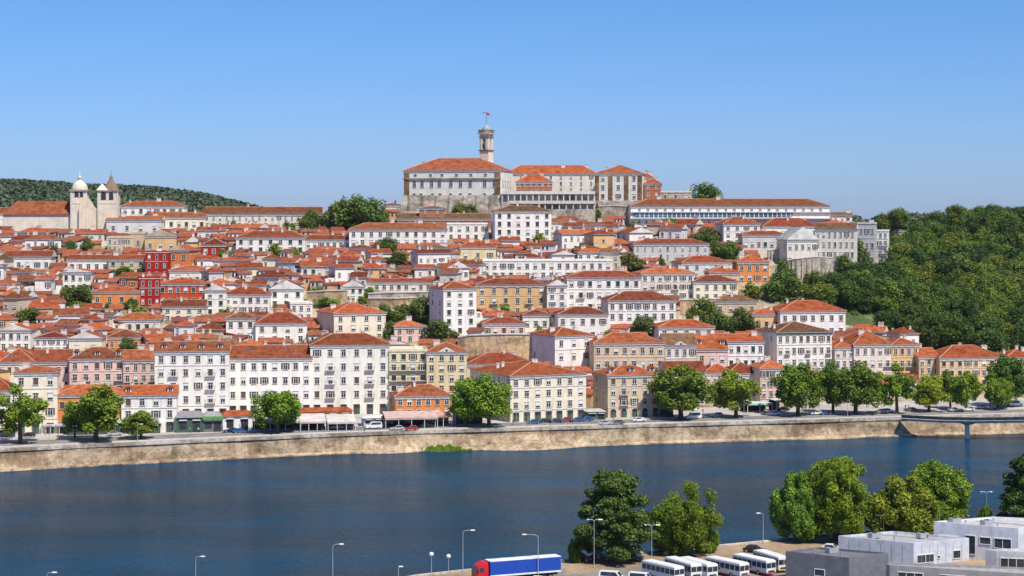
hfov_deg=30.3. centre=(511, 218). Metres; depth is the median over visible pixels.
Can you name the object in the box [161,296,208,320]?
town house
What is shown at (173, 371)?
window
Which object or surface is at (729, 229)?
town house
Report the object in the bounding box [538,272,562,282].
town house
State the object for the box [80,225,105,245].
town house
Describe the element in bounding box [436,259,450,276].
town house
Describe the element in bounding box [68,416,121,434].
kiosk
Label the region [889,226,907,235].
town house
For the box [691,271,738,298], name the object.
apartment building
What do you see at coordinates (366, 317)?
window
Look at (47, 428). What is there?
door
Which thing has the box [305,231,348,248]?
town house
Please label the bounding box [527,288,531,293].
window
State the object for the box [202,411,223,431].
kiosk
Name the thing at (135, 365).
window
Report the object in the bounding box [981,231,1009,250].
woodland tree
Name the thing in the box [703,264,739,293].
town house
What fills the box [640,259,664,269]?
town house
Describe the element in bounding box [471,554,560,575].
articulated truck
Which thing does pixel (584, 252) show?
town house
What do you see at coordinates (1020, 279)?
woodland tree
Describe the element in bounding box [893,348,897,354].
window
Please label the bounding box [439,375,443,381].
window
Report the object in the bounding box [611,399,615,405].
window
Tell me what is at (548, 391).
window
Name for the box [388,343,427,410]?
apartment building
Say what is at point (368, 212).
tree
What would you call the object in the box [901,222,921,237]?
woodland tree
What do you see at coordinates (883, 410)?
parked car
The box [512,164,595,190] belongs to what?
palace wing
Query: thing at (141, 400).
window
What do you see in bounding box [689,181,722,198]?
tree
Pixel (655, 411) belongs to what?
door
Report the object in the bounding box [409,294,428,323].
tree
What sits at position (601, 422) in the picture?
parked car
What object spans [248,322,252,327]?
window
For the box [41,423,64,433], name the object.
awning
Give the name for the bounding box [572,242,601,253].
town house
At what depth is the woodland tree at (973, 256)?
816.23 m
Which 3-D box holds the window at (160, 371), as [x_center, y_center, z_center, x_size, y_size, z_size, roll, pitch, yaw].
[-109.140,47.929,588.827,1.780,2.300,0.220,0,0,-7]
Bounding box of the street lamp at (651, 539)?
[645,524,659,558]
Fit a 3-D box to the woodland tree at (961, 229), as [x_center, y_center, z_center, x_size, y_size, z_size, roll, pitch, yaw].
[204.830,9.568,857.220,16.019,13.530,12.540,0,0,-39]
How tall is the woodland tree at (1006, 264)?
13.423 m
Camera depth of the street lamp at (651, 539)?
348.42 m
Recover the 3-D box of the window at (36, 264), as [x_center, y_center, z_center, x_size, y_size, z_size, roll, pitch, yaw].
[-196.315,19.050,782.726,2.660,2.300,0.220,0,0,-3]
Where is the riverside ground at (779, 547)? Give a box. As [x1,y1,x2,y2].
[430,532,985,575]
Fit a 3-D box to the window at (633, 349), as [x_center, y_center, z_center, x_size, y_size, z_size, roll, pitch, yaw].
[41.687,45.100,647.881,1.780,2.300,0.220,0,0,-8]
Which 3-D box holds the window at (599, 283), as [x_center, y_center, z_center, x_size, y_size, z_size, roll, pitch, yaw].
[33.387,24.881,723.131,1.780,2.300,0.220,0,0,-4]
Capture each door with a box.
[17,423,24,433]
[32,423,39,433]
[46,422,53,433]
[58,422,65,432]
[166,421,173,431]
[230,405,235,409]
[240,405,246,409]
[353,404,359,413]
[366,404,373,413]
[379,403,386,413]
[512,412,519,421]
[523,411,529,421]
[534,411,540,419]
[545,410,551,419]
[556,410,562,418]
[567,409,573,418]
[577,409,583,417]
[610,408,616,417]
[620,408,626,416]
[631,408,637,416]
[641,407,648,416]
[652,407,658,415]
[965,535,975,554]
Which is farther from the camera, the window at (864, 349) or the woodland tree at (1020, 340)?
the woodland tree at (1020, 340)
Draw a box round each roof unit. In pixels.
[825,546,838,553]
[868,532,880,537]
[916,532,928,538]
[948,517,960,522]
[980,519,992,524]
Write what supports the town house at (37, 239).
on the hillside ground at (852, 321)
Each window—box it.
[1,333,5,339]
[18,377,23,384]
[33,377,38,384]
[33,392,38,398]
[34,262,39,267]
[45,282,50,287]
[45,407,54,414]
[47,377,52,384]
[47,392,52,399]
[59,401,64,408]
[72,362,77,368]
[72,374,77,380]
[83,362,88,368]
[83,374,88,380]
[84,275,90,280]
[94,362,99,368]
[94,374,99,380]
[95,296,99,302]
[104,362,111,368]
[105,373,110,380]
[116,362,121,368]
[116,373,121,379]
[120,280,126,284]
[125,364,129,370]
[125,375,129,381]
[125,398,130,405]
[125,410,130,416]
[133,363,137,370]
[133,375,137,381]
[139,398,144,405]
[141,363,145,370]
[151,410,160,417]
[153,398,158,405]
[158,356,163,362]
[158,369,163,376]
[160,287,164,292]
[167,398,172,405]
[167,410,172,417]
[171,355,175,362]
[171,369,175,375]
[183,355,188,362]
[183,369,188,375]
[183,382,188,389]
[183,396,188,402]
[191,287,195,292]
[194,382,201,389]
[195,355,200,362]
[195,369,200,375]
[195,396,200,402]
[208,355,212,362]
[208,395,212,402]
[220,355,225,361]
[220,368,225,375]
[220,382,224,388]
[220,395,225,402]
[228,322,232,327]
[230,363,235,369]
[230,377,235,384]
[230,391,235,398]
[238,322,242,327]
[240,377,245,383]
[240,391,245,398]
[241,363,245,369]
[248,297,252,302]
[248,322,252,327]
[250,377,257,383]
[250,391,257,397]
[251,363,255,369]
[260,377,268,383]
[262,363,266,369]
[272,363,277,369]
[272,377,276,383]
[281,362,289,369]
[283,377,287,383]
[284,291,288,296]
[285,326,289,331]
[292,377,299,383]
[293,362,298,369]
[298,326,302,331]
[303,362,308,369]
[303,376,308,383]
[303,390,308,397]
[313,349,320,356]
[314,363,319,370]
[314,377,319,383]
[314,391,319,397]
[326,391,333,397]
[327,349,332,356]
[327,363,332,369]
[338,316,342,321]
[338,325,342,330]
[341,349,345,355]
[341,363,345,369]
[341,377,345,383]
[341,390,345,397]
[351,325,355,330]
[354,349,359,355]
[354,363,358,369]
[354,377,359,383]
[354,390,359,397]
[364,315,368,320]
[367,349,372,355]
[367,363,372,369]
[367,376,372,382]
[367,390,372,396]
[377,315,381,320]
[377,324,381,329]
[380,349,385,355]
[380,363,385,369]
[380,376,385,383]
[380,390,385,396]
[386,231,391,236]
[389,284,393,289]
[391,354,396,359]
[391,364,396,369]
[391,374,396,380]
[391,385,396,390]
[397,399,402,405]
[401,354,405,359]
[407,399,411,405]
[409,353,416,359]
[410,364,415,369]
[410,374,415,380]
[416,399,421,405]
[418,364,425,369]
[420,353,424,359]
[425,399,430,404]
[429,355,433,360]
[429,365,433,370]
[429,375,433,381]
[435,399,439,404]
[439,355,443,360]
[439,365,443,370]
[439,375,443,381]
[444,398,449,404]
[448,365,455,370]
[449,354,454,360]
[449,375,453,380]
[449,385,454,391]
[459,354,464,360]
[459,365,463,370]
[468,309,473,314]
[481,226,486,230]
[484,328,490,333]
[487,252,492,257]
[500,263,505,268]
[508,263,513,268]
[510,327,514,332]
[513,379,518,385]
[513,391,517,397]
[513,402,518,408]
[515,288,519,293]
[515,298,519,303]
[524,379,529,385]
[524,390,529,396]
[524,402,528,408]
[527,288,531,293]
[527,298,531,303]
[534,378,541,384]
[535,390,540,396]
[535,401,540,407]
[546,378,550,384]
[546,389,550,395]
[546,401,550,407]
[557,378,561,384]
[557,389,561,395]
[557,400,561,406]
[559,353,563,359]
[567,377,572,383]
[567,400,572,406]
[568,388,572,394]
[569,281,573,286]
[569,292,573,297]
[577,281,583,286]
[578,377,582,383]
[578,388,583,394]
[578,399,583,405]
[583,352,588,358]
[584,339,588,345]
[587,292,593,297]
[590,318,594,324]
[596,347,600,353]
[596,361,600,367]
[597,281,601,286]
[599,318,606,324]
[605,347,609,353]
[606,281,610,286]
[610,303,614,308]
[610,314,614,319]
[611,378,615,384]
[611,388,615,394]
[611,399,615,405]
[613,347,618,353]
[620,398,627,404]
[621,378,625,383]
[621,388,626,394]
[622,347,627,353]
[626,303,632,308]
[627,313,631,319]
[630,398,637,404]
[631,347,635,353]
[632,377,636,383]
[632,388,636,394]
[634,303,640,308]
[640,347,644,353]
[642,377,647,383]
[642,387,647,393]
[642,398,647,404]
[643,303,649,308]
[649,347,653,353]
[657,284,663,289]
[658,347,662,353]
[664,275,670,280]
[664,284,670,289]
[669,303,673,308]
[669,313,673,318]
[680,275,685,280]
[680,293,685,297]
[689,349,695,355]
[720,355,724,361]
[730,284,736,289]
[754,275,759,280]
[758,346,762,351]
[760,371,766,376]
[767,371,774,376]
[767,381,774,386]
[778,336,782,342]
[778,348,782,353]
[792,315,796,320]
[798,347,803,353]
[800,315,806,320]
[812,244,817,249]
[814,568,824,575]
[818,335,824,341]
[820,315,824,320]
[863,348,867,354]
[878,360,882,366]
[885,348,890,353]
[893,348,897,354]
[898,571,922,575]
[900,348,904,354]
[917,553,933,563]
[952,550,960,558]
[964,360,971,365]
[972,370,979,375]
[979,537,990,544]
[994,538,1011,548]
[1000,558,1023,566]
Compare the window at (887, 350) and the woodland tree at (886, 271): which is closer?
the window at (887, 350)
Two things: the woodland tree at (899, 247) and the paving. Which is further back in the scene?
the woodland tree at (899, 247)
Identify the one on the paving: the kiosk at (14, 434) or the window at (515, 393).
the kiosk at (14, 434)
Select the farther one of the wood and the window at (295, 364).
the wood
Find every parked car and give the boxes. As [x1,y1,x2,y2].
[0,433,12,438]
[22,432,35,437]
[107,430,122,435]
[223,427,234,432]
[232,428,247,432]
[313,424,328,428]
[329,424,343,429]
[343,424,356,428]
[364,422,381,428]
[390,425,404,430]
[404,425,419,430]
[419,422,433,426]
[526,419,540,423]
[539,418,551,422]
[551,418,564,422]
[560,417,571,421]
[570,417,584,421]
[572,553,593,561]
[583,416,593,421]
[590,552,610,560]
[598,420,612,424]
[599,570,622,575]
[612,419,624,424]
[628,571,650,575]
[629,552,643,560]
[631,417,645,421]
[685,412,701,418]
[710,412,724,416]
[743,544,766,552]
[766,411,780,415]
[777,406,789,410]
[809,410,821,414]
[819,410,832,414]
[822,543,837,546]
[874,408,887,413]
[906,407,919,411]
[947,407,961,411]
[962,406,974,410]
[973,404,986,408]
[993,405,1006,409]
[1009,400,1023,406]
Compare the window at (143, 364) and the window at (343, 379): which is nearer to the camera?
the window at (343, 379)
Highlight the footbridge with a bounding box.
[901,414,1023,438]
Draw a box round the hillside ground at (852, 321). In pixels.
[31,212,1023,416]
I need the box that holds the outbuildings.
[0,209,918,406]
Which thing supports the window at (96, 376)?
in the apartment building at (93, 364)
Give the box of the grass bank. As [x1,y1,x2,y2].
[424,444,456,451]
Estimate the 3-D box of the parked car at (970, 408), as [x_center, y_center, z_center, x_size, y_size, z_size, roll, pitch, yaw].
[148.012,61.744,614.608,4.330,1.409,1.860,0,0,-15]
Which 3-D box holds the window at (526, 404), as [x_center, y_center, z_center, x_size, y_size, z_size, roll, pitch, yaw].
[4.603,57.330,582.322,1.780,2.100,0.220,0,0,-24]
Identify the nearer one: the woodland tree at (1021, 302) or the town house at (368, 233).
the woodland tree at (1021, 302)
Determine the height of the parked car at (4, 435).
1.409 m
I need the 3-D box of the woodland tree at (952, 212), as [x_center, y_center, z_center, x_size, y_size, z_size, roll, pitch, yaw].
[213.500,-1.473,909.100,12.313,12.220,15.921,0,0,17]
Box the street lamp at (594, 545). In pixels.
[587,519,601,567]
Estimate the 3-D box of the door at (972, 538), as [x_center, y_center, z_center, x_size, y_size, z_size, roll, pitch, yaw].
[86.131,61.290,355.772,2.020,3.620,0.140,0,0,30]
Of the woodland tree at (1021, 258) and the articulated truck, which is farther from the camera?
the woodland tree at (1021, 258)
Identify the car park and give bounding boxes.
[567,554,955,575]
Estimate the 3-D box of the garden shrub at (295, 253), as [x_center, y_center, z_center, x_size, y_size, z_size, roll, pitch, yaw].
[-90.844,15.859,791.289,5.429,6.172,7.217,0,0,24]
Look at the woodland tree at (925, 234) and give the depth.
862.48 m
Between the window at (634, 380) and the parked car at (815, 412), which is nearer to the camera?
the window at (634, 380)
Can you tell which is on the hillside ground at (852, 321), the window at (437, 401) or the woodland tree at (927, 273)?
the woodland tree at (927, 273)
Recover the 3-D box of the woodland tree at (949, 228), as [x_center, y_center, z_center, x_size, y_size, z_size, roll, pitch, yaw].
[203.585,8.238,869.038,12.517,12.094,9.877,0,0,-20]
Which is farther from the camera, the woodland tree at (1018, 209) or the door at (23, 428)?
the woodland tree at (1018, 209)
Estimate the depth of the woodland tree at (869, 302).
750.84 m
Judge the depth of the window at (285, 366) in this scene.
601.47 m
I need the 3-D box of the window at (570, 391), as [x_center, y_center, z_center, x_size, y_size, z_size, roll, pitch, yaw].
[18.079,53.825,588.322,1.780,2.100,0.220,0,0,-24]
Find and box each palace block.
[400,158,513,212]
[594,164,645,205]
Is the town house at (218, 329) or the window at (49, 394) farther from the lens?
the town house at (218, 329)
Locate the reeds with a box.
[420,443,471,451]
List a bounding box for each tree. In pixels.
[0,383,49,443]
[14,306,40,323]
[49,244,57,261]
[60,284,94,304]
[61,240,77,248]
[61,400,84,437]
[63,383,125,447]
[79,237,94,250]
[114,266,133,274]
[119,337,136,349]
[119,410,159,438]
[122,298,138,307]
[248,389,302,432]
[296,208,320,228]
[314,297,340,305]
[316,202,346,229]
[330,193,366,230]
[353,197,386,223]
[364,287,373,296]
[373,209,390,222]
[374,237,397,252]
[379,303,397,320]
[382,321,395,339]
[384,251,407,266]
[391,303,412,322]
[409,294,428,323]
[422,319,458,342]
[447,377,476,426]
[451,203,466,212]
[464,204,478,212]
[464,372,512,426]
[567,536,584,562]
[572,469,659,561]
[595,202,601,221]
[620,252,645,271]
[630,315,654,335]
[647,364,720,418]
[650,496,695,556]
[658,254,666,264]
[660,480,724,555]
[684,306,699,320]
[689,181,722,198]
[691,296,718,324]
[692,226,719,243]
[695,526,719,553]
[706,369,762,417]
[709,239,721,256]
[710,311,736,330]
[717,241,741,259]
[726,307,760,332]
[742,281,762,298]
[761,269,789,301]
[768,362,826,415]
[768,468,817,542]
[775,256,796,283]
[783,274,806,302]
[800,284,814,299]
[802,270,819,285]
[805,281,838,304]
[805,456,873,540]
[816,271,847,300]
[817,359,847,412]
[827,360,883,414]
[834,279,863,309]
[835,254,856,272]
[838,269,860,283]
[852,260,885,278]
[853,269,873,282]
[854,275,883,298]
[857,237,872,263]
[858,288,882,313]
[862,268,886,280]
[864,472,941,534]
[870,258,898,279]
[870,276,893,289]
[872,212,892,232]
[872,307,901,330]
[875,280,903,312]
[876,362,916,413]
[882,280,917,302]
[885,252,909,262]
[887,206,910,231]
[887,239,913,256]
[887,259,905,275]
[888,260,910,269]
[888,301,926,328]
[889,236,910,245]
[891,298,913,312]
[892,272,919,284]
[892,275,905,280]
[894,277,919,291]
[896,247,929,265]
[897,240,917,249]
[897,256,920,267]
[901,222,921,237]
[901,265,924,290]
[907,265,923,271]
[907,316,923,330]
[908,458,973,520]
[909,228,934,239]
[911,236,926,249]
[911,283,934,302]
[912,374,952,411]
[913,311,953,347]
[914,261,943,284]
[914,293,927,305]
[918,219,945,237]
[919,281,939,287]
[919,294,947,315]
[920,210,951,228]
[921,240,939,257]
[921,279,945,293]
[923,256,934,265]
[927,275,949,285]
[930,247,958,262]
[931,237,950,252]
[932,229,947,240]
[932,257,963,278]
[932,284,959,300]
[936,309,963,324]
[936,314,974,346]
[939,301,946,310]
[940,285,964,297]
[940,369,955,407]
[941,231,967,249]
[944,223,959,232]
[944,294,980,318]
[945,204,968,223]
[945,269,974,284]
[946,370,986,410]
[947,251,974,273]
[949,239,970,251]
[950,225,969,234]
[950,279,967,291]
[952,212,965,224]
[952,274,969,287]
[954,316,977,331]
[955,211,979,226]
[958,243,978,254]
[959,277,982,293]
[959,333,981,346]
[961,214,983,236]
[961,288,979,298]
[962,251,986,262]
[964,233,978,241]
[964,261,978,275]
[964,326,1005,352]
[967,308,991,319]
[968,205,985,214]
[968,268,1005,281]
[971,240,986,246]
[972,229,998,242]
[973,244,991,253]
[973,261,996,279]
[973,292,1005,308]
[974,312,1006,334]
[975,273,1001,294]
[975,309,994,329]
[976,207,1001,229]
[976,247,988,256]
[976,505,992,517]
[977,219,999,235]
[979,248,1007,268]
[980,253,1003,269]
[980,304,1009,318]
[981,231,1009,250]
[982,297,1006,311]
[983,285,1002,297]
[984,204,1008,211]
[984,354,1023,406]
[984,377,1014,406]
[988,206,999,212]
[988,246,1015,259]
[990,270,1022,290]
[992,267,1016,274]
[993,210,1019,223]
[993,328,1008,338]
[994,336,1013,350]
[995,217,1022,238]
[995,290,1014,310]
[995,342,1014,352]
[996,243,1010,249]
[996,307,1023,326]
[996,453,1023,517]
[997,276,1023,302]
[999,231,1019,250]
[999,259,1013,270]
[999,271,1023,287]
[1002,322,1017,339]
[1003,218,1023,228]
[1008,259,1023,274]
[1009,332,1023,349]
[1010,206,1023,212]
[1010,294,1023,308]
[1011,255,1023,262]
[1011,318,1023,338]
[1012,242,1023,257]
[1013,231,1023,249]
[1017,297,1023,306]
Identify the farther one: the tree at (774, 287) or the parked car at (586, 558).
the tree at (774, 287)
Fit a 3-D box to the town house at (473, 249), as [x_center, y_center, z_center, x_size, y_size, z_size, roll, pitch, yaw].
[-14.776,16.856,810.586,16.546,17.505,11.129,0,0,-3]
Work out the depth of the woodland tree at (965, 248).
823.90 m
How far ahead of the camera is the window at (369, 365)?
605.30 m
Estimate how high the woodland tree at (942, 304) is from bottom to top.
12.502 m
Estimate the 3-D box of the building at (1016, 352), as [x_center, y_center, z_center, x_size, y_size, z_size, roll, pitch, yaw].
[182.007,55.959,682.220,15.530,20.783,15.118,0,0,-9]
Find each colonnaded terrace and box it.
[501,191,594,206]
[509,201,594,221]
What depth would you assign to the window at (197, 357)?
590.27 m
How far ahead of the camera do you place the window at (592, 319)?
688.75 m
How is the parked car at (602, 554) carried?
on the riverside ground at (779, 547)
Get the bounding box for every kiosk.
[0,423,16,436]
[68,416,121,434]
[123,419,161,433]
[175,410,204,432]
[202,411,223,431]
[299,407,352,413]
[359,415,384,425]
[452,413,481,423]
[584,408,606,419]
[659,406,672,416]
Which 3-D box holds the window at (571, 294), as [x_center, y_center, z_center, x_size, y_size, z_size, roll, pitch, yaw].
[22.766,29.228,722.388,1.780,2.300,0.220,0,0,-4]
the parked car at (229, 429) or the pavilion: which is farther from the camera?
the pavilion
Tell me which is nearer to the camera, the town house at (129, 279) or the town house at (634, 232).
the town house at (129, 279)
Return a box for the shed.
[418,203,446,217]
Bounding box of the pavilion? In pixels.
[515,173,552,190]
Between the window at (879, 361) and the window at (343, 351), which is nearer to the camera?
the window at (343, 351)
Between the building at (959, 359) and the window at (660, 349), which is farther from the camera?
the building at (959, 359)
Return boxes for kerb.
[0,409,1007,441]
[0,412,1023,446]
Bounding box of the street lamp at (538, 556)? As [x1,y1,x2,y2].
[522,534,538,575]
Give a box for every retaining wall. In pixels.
[307,290,346,304]
[368,291,428,299]
[368,296,426,309]
[458,333,532,360]
[595,205,627,219]
[679,298,719,315]
[767,249,778,260]
[779,256,832,279]
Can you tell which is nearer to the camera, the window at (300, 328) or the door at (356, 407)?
the door at (356, 407)
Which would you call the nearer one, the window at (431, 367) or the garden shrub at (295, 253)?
the window at (431, 367)
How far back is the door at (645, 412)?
597.44 m
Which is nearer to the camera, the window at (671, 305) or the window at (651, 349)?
the window at (651, 349)
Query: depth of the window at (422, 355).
606.78 m
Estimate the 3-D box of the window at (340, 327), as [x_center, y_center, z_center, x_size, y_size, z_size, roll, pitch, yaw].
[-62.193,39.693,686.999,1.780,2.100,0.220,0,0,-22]
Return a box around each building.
[0,207,8,225]
[12,362,60,450]
[68,346,125,387]
[153,335,230,412]
[160,273,209,303]
[203,203,323,226]
[230,340,312,412]
[308,330,390,413]
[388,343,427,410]
[396,209,490,228]
[425,339,467,413]
[428,277,477,334]
[468,358,587,430]
[474,274,545,311]
[482,256,611,276]
[490,202,552,240]
[562,268,641,309]
[588,330,665,375]
[591,361,659,428]
[599,289,676,332]
[628,236,709,260]
[634,264,694,298]
[661,188,691,198]
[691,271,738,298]
[754,321,833,369]
[775,224,819,259]
[786,547,888,575]
[814,221,858,271]
[835,329,892,374]
[838,531,968,563]
[853,219,876,263]
[877,229,888,262]
[885,335,920,375]
[886,562,1023,575]
[934,517,1023,560]
[935,342,1002,385]
[986,548,1023,566]
[997,345,1023,368]
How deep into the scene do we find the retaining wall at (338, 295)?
735.49 m
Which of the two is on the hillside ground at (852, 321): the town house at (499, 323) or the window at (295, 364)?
the town house at (499, 323)
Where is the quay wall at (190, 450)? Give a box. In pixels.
[0,414,1023,471]
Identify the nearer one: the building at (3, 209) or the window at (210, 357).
the window at (210, 357)
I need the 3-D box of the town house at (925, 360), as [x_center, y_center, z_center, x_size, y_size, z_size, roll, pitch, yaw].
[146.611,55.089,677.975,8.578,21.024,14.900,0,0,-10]
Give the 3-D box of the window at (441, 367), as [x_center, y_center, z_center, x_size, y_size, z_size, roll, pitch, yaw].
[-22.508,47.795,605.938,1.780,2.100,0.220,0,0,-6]
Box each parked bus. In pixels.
[642,559,686,575]
[664,556,701,575]
[681,556,719,575]
[705,555,750,575]
[733,553,777,574]
[753,549,785,570]
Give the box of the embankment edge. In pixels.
[410,530,870,575]
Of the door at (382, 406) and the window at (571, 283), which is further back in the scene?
the window at (571, 283)
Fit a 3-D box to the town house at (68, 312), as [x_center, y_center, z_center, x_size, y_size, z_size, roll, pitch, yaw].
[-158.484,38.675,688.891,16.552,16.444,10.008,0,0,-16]
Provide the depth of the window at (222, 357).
591.20 m
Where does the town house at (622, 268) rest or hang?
on the hillside ground at (852, 321)
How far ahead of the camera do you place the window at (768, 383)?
622.99 m
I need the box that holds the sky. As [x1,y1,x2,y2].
[0,0,1023,218]
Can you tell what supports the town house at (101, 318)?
on the hillside ground at (852, 321)
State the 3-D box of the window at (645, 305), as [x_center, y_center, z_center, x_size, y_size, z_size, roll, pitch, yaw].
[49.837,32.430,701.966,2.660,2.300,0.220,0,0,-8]
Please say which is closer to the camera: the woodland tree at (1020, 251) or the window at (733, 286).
the window at (733, 286)
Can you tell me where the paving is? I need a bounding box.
[0,398,1023,447]
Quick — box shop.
[221,410,251,430]
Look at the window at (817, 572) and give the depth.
332.89 m
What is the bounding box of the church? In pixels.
[2,172,121,233]
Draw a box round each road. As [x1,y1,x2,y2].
[0,409,1023,445]
[553,569,566,575]
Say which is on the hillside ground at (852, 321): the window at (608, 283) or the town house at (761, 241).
the town house at (761, 241)
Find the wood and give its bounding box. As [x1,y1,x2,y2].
[0,178,953,228]
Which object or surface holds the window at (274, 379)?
in the apartment building at (261, 369)
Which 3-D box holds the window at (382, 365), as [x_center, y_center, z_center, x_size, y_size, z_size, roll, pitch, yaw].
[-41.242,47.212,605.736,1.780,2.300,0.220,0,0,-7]
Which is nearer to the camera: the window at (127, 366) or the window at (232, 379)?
the window at (232, 379)
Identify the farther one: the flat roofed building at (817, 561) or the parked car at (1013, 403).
the parked car at (1013, 403)
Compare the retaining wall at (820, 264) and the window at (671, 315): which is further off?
the retaining wall at (820, 264)
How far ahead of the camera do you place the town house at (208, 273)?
747.64 m
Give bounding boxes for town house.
[0,229,15,243]
[0,244,26,250]
[0,252,18,270]
[0,264,6,279]
[0,276,21,290]
[0,311,18,328]
[0,320,37,349]
[0,347,32,359]
[0,347,34,382]
[0,369,10,380]
[0,377,13,451]
[1,287,32,322]
[2,284,14,295]
[3,231,31,244]
[3,344,32,350]
[5,248,56,269]
[10,271,37,290]
[11,265,45,276]
[19,225,51,234]
[21,288,38,299]
[23,270,55,293]
[24,231,64,247]
[29,298,60,314]
[32,347,73,387]
[33,329,73,348]
[52,303,89,319]
[54,314,82,327]
[54,379,124,448]
[61,264,95,289]
[63,378,85,388]
[67,252,108,269]
[67,326,106,350]
[73,320,108,343]
[78,312,114,341]
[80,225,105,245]
[82,299,104,313]
[90,283,140,306]
[95,308,122,328]
[105,213,164,233]
[107,236,131,251]
[107,251,144,274]
[107,325,142,348]
[114,309,164,331]
[118,268,152,287]
[120,197,187,215]
[120,381,179,432]
[122,344,154,384]
[128,247,150,254]
[131,229,148,249]
[138,273,160,306]
[138,344,153,348]
[142,330,181,343]
[143,208,159,215]
[144,226,179,249]
[145,248,170,278]
[159,209,206,229]
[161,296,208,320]
[167,243,198,268]
[168,262,204,279]
[173,317,197,335]
[184,233,200,246]
[188,335,201,340]
[194,250,217,266]
[196,223,220,237]
[196,319,235,337]
[198,328,218,340]
[199,265,223,281]
[200,237,227,256]
[203,281,228,313]
[205,335,236,342]
[209,275,236,289]
[211,221,231,234]
[211,253,239,266]
[224,308,257,339]
[226,274,244,282]
[226,306,238,312]
[227,282,271,311]
[228,220,268,230]
[234,276,269,290]
[235,227,307,254]
[236,260,263,276]
[236,337,263,344]
[243,224,255,232]
[249,308,268,318]
[251,268,289,286]
[254,308,308,342]
[261,252,280,266]
[268,278,304,308]
[269,307,297,315]
[276,253,290,266]
[277,254,302,271]
[287,301,312,316]
[298,255,331,275]
[302,253,332,260]
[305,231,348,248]
[308,246,338,257]
[315,298,386,336]
[315,329,329,338]
[320,259,354,282]
[331,253,368,272]
[336,249,365,262]
[341,276,365,301]
[348,219,447,246]
[348,241,372,257]
[349,270,369,288]
[362,260,372,269]
[364,244,392,259]
[364,261,386,277]
[365,253,387,263]
[366,275,432,291]
[382,200,400,210]
[383,263,406,277]
[387,335,408,345]
[390,381,450,433]
[391,315,426,342]
[409,245,452,274]
[413,260,435,277]
[415,242,455,250]
[433,264,462,284]
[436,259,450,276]
[439,259,469,280]
[445,223,488,239]
[459,238,496,259]
[460,256,486,275]
[466,273,485,282]
[467,348,529,377]
[476,306,481,321]
[480,312,526,333]
[481,306,503,319]
[487,273,508,278]
[499,232,520,244]
[514,246,541,258]
[518,241,540,251]
[521,249,542,258]
[521,304,550,331]
[528,273,540,279]
[528,326,593,367]
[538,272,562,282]
[545,275,567,307]
[546,248,575,258]
[551,214,570,236]
[552,226,591,248]
[553,304,608,334]
[562,219,583,228]
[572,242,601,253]
[574,245,599,258]
[580,227,615,247]
[584,218,605,229]
[598,244,626,269]
[610,226,626,232]
[617,223,653,240]
[618,266,631,273]
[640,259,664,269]
[643,177,662,198]
[644,170,654,181]
[646,219,664,235]
[652,315,715,338]
[653,221,687,238]
[658,332,697,360]
[658,357,705,404]
[670,253,731,277]
[675,216,703,233]
[694,329,728,366]
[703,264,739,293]
[704,359,726,403]
[713,215,760,241]
[714,290,758,315]
[723,330,765,365]
[725,358,753,404]
[731,253,769,282]
[736,227,782,253]
[748,355,788,423]
[749,303,777,328]
[760,216,814,235]
[766,298,846,335]
[829,209,852,222]
[832,337,853,371]
[862,321,888,335]
[870,331,890,338]
[886,326,920,342]
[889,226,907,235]
[914,343,938,382]
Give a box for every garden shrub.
[69,300,81,306]
[127,302,145,313]
[217,248,232,256]
[219,305,230,312]
[266,242,282,255]
[282,220,297,228]
[288,249,300,254]
[309,285,322,290]
[356,296,367,304]
[496,304,511,310]
[530,232,548,242]
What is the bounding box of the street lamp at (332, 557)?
[332,543,343,575]
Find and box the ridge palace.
[627,195,830,226]
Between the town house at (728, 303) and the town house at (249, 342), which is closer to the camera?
the town house at (249, 342)
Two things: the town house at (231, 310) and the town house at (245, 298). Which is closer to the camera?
the town house at (231, 310)
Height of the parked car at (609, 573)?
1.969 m
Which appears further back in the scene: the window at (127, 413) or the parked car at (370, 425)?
the parked car at (370, 425)
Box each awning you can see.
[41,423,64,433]
[253,414,301,430]
[298,413,325,430]
[325,414,355,430]
[382,410,437,427]
[435,411,451,426]
[740,401,772,412]
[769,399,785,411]
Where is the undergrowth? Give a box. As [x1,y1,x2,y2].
[829,220,951,348]
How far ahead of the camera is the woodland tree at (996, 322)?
709.47 m
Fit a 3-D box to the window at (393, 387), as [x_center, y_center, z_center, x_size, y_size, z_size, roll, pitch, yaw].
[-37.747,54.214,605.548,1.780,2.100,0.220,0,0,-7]
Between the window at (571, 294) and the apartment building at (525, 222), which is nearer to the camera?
the window at (571, 294)
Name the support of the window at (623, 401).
in the apartment building at (618, 390)
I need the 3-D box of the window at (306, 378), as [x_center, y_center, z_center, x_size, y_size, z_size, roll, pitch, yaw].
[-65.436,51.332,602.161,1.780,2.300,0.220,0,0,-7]
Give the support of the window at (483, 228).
in the town house at (480, 231)
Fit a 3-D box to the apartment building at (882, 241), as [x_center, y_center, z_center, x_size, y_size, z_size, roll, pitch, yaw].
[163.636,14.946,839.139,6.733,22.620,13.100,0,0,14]
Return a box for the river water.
[0,420,1023,575]
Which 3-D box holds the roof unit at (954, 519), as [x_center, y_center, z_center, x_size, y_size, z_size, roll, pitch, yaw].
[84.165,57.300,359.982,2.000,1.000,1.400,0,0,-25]
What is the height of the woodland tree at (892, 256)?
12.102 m
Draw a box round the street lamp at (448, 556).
[446,554,450,575]
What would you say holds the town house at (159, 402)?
on the hillside ground at (852, 321)
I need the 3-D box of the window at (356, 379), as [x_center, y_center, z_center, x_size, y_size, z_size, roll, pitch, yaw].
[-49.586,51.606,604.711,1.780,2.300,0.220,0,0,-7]
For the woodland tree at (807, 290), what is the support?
on the hillside ground at (852, 321)
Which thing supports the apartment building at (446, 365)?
on the hillside ground at (852, 321)
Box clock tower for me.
[478,111,494,162]
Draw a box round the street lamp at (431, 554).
[429,552,433,575]
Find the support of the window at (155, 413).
in the town house at (159, 402)

